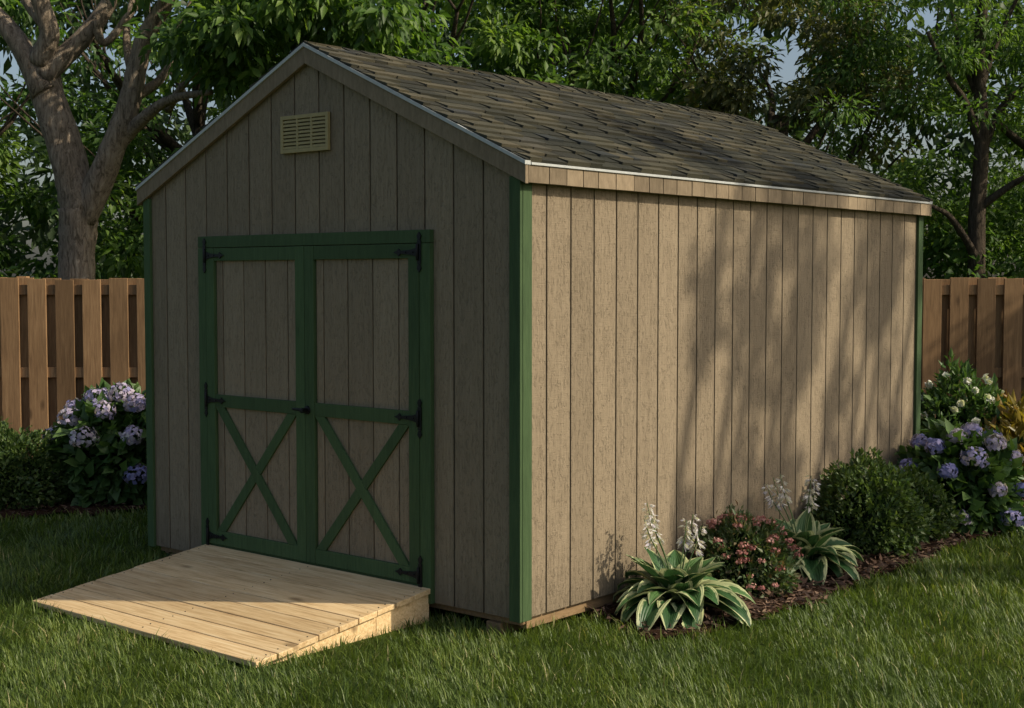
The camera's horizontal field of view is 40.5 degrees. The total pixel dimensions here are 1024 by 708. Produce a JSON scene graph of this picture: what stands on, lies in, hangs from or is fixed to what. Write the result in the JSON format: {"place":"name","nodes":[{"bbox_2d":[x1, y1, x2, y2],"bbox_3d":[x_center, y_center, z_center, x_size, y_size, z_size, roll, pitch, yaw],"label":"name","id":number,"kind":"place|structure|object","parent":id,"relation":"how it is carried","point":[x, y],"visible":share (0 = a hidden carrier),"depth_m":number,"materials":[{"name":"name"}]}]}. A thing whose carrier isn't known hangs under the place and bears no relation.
{"place":"outdoors","nodes":[
{"label":"outdoors","id":0,"kind":"place"},
{"bbox_2d":[0,505,1023,707],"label":"ground","id":1,"kind":"structure","parent":0,"point":[443,612],"depth_m":6.19,"materials":[{"name":"green plant"}]},
{"bbox_2d":[0,0,81,277],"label":"deciduous tree","id":2,"kind":"object","parent":1,"relation":"on","point":[21,16],"visible":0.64,"depth_m":16.51,"materials":[{"name":"green plant"}]},
{"bbox_2d":[0,0,279,278],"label":"deciduous tree","id":3,"kind":"object","parent":1,"relation":"on","point":[158,134],"visible":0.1,"depth_m":16.87,"materials":[{"name":"green plant"}]},
{"bbox_2d":[32,544,429,667],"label":"wooden ramp","id":4,"kind":"structure","parent":1,"relation":"on","point":[235,605],"depth_m":6.87,"materials":[{"name":"brown wood"}]},
{"bbox_2d":[0,0,472,279],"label":"deciduous tree","id":5,"kind":"object","parent":1,"relation":"on","point":[221,44],"visible":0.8,"depth_m":13.79,"materials":[{"name":"green plant"}]},
{"bbox_2d":[171,0,590,153],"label":"deciduous tree","id":6,"kind":"object","parent":1,"relation":"on","point":[511,57],"visible":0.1,"depth_m":15.55,"materials":[{"name":"green plant"}]},
{"bbox_2d":[0,276,1023,458],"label":"wooden fence","id":7,"kind":"object","parent":1,"relation":"on","point":[62,342],"visible":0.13,"depth_m":12.40,"materials":[{"name":"brown wood"}]},
{"bbox_2d":[0,0,1023,278],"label":"tree line","id":8,"kind":"object","parent":1,"relation":"on","point":[42,232],"visible":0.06,"depth_m":22.29,"materials":[{"name":"green plant"}]},
{"bbox_2d":[0,490,1023,639],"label":"mulch bed","id":9,"kind":"object","parent":1,"relation":"on","point":[802,592],"visible":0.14,"depth_m":7.62,"materials":[{"name":"soil"}]},
{"bbox_2d":[0,417,72,509],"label":"boxwood shrub","id":10,"kind":"object","parent":9,"relation":"on","point":[24,481],"visible":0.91,"depth_m":10.20,"materials":[{"name":"green plant"}]},
{"bbox_2d":[41,377,146,507],"bbox_3d":[-2.965,0.696,10.680,1.286,1.057,1.177,0,3,0],"label":"hydrangea bush","id":11,"kind":"object","parent":9,"relation":"on","point":[101,431],"visible":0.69,"depth_m":10.32,"materials":[{"name":"green plant"}]},
{"bbox_2d":[613,503,755,632],"bbox_3d":[0.860,1.031,6.974,0.712,0.556,0.787,0,3,0],"label":"hosta plant","id":12,"kind":"object","parent":9,"relation":"on","point":[672,587],"visible":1,"depth_m":6.86,"materials":[{"name":"green plant"}]},
{"bbox_2d":[687,500,802,599],"bbox_3d":[1.225,1.040,7.516,0.703,0.518,0.701,0,3,0],"label":"stonecrop plant","id":13,"kind":"object","parent":9,"relation":"on","point":[752,565],"visible":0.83,"depth_m":7.36,"materials":[{"name":"green plant"}]},
{"bbox_2d":[761,474,863,585],"bbox_3d":[1.745,0.977,7.970,0.688,0.556,0.738,3,4,40],"label":"hosta plant","id":14,"kind":"object","parent":9,"relation":"on","point":[822,549],"visible":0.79,"depth_m":7.91,"materials":[{"name":"green plant"}]},
{"bbox_2d":[800,446,941,558],"bbox_3d":[2.188,0.900,8.593,0.799,0.685,0.835,-3,4,-41],"label":"boxwood shrub","id":15,"kind":"object","parent":9,"relation":"on","point":[866,515],"visible":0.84,"depth_m":8.40,"materials":[{"name":"green plant"}]},
{"bbox_2d":[877,462,967,540],"bbox_3d":[2.602,0.967,9.037,0.699,0.522,0.572,2,3,27],"label":"boxwood shrub","id":16,"kind":"object","parent":9,"relation":"on","point":[938,503],"visible":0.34,"depth_m":8.92,"materials":[{"name":"green plant"}]},
{"bbox_2d":[894,415,1023,538],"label":"hydrangea bush","id":17,"kind":"object","parent":9,"relation":"on","point":[975,466],"visible":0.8,"depth_m":9.17,"materials":[{"name":"green plant"}]},
{"bbox_2d":[920,348,1008,433],"bbox_3d":[3.576,0.546,11.161,1.164,1.210,1.046,0,3,0],"label":"gardenia bush","id":18,"kind":"object","parent":9,"relation":"on","point":[940,401],"visible":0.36,"depth_m":10.96,"materials":[{"name":"green plant"}]},
{"bbox_2d":[980,388,1023,497],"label":"croton plant","id":19,"kind":"object","parent":9,"relation":"on","point":[1012,425],"visible":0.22,"depth_m":10.66,"materials":[{"name":"yellow plant"}]},
{"bbox_2d":[0,151,1023,279],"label":"understorey shrubs","id":20,"kind":"object","parent":1,"relation":"on","point":[109,262],"visible":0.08,"depth_m":15.24,"materials":[{"name":"green plant"}]},
{"bbox_2d":[135,41,932,633],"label":"wooden shed","id":21,"kind":"structure","parent":1,"relation":"on","point":[501,351],"depth_m":7.38,"materials":[{"name":"paint"}]},
{"bbox_2d":[217,258,408,562],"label":"door panels","id":22,"kind":"structure","parent":21,"relation":"in","point":[363,354],"depth_m":7.33,"materials":[{"name":"paint"}]},
{"bbox_2d":[440,0,780,116],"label":"deciduous tree","id":23,"kind":"object","parent":1,"relation":"on","point":[612,30],"visible":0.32,"depth_m":16.32,"materials":[{"name":"green plant"}]},
{"bbox_2d":[649,0,952,246],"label":"deciduous tree","id":24,"kind":"object","parent":1,"relation":"on","point":[719,98],"visible":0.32,"depth_m":15.65,"materials":[{"name":"green plant"}]},
{"bbox_2d":[799,0,1023,278],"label":"locust tree","id":25,"kind":"object","parent":1,"relation":"on","point":[975,59],"visible":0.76,"depth_m":14.91,"materials":[{"name":"green plant"}]},
{"bbox_2d":[876,0,1023,261],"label":"deciduous tree","id":26,"kind":"object","parent":1,"relation":"on","point":[1012,135],"visible":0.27,"depth_m":17.68,"materials":[{"name":"green plant"}]},
{"bbox_2d":[0,0,1023,278],"label":"sky","id":27,"kind":"structure","parent":0,"point":[788,70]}
]}

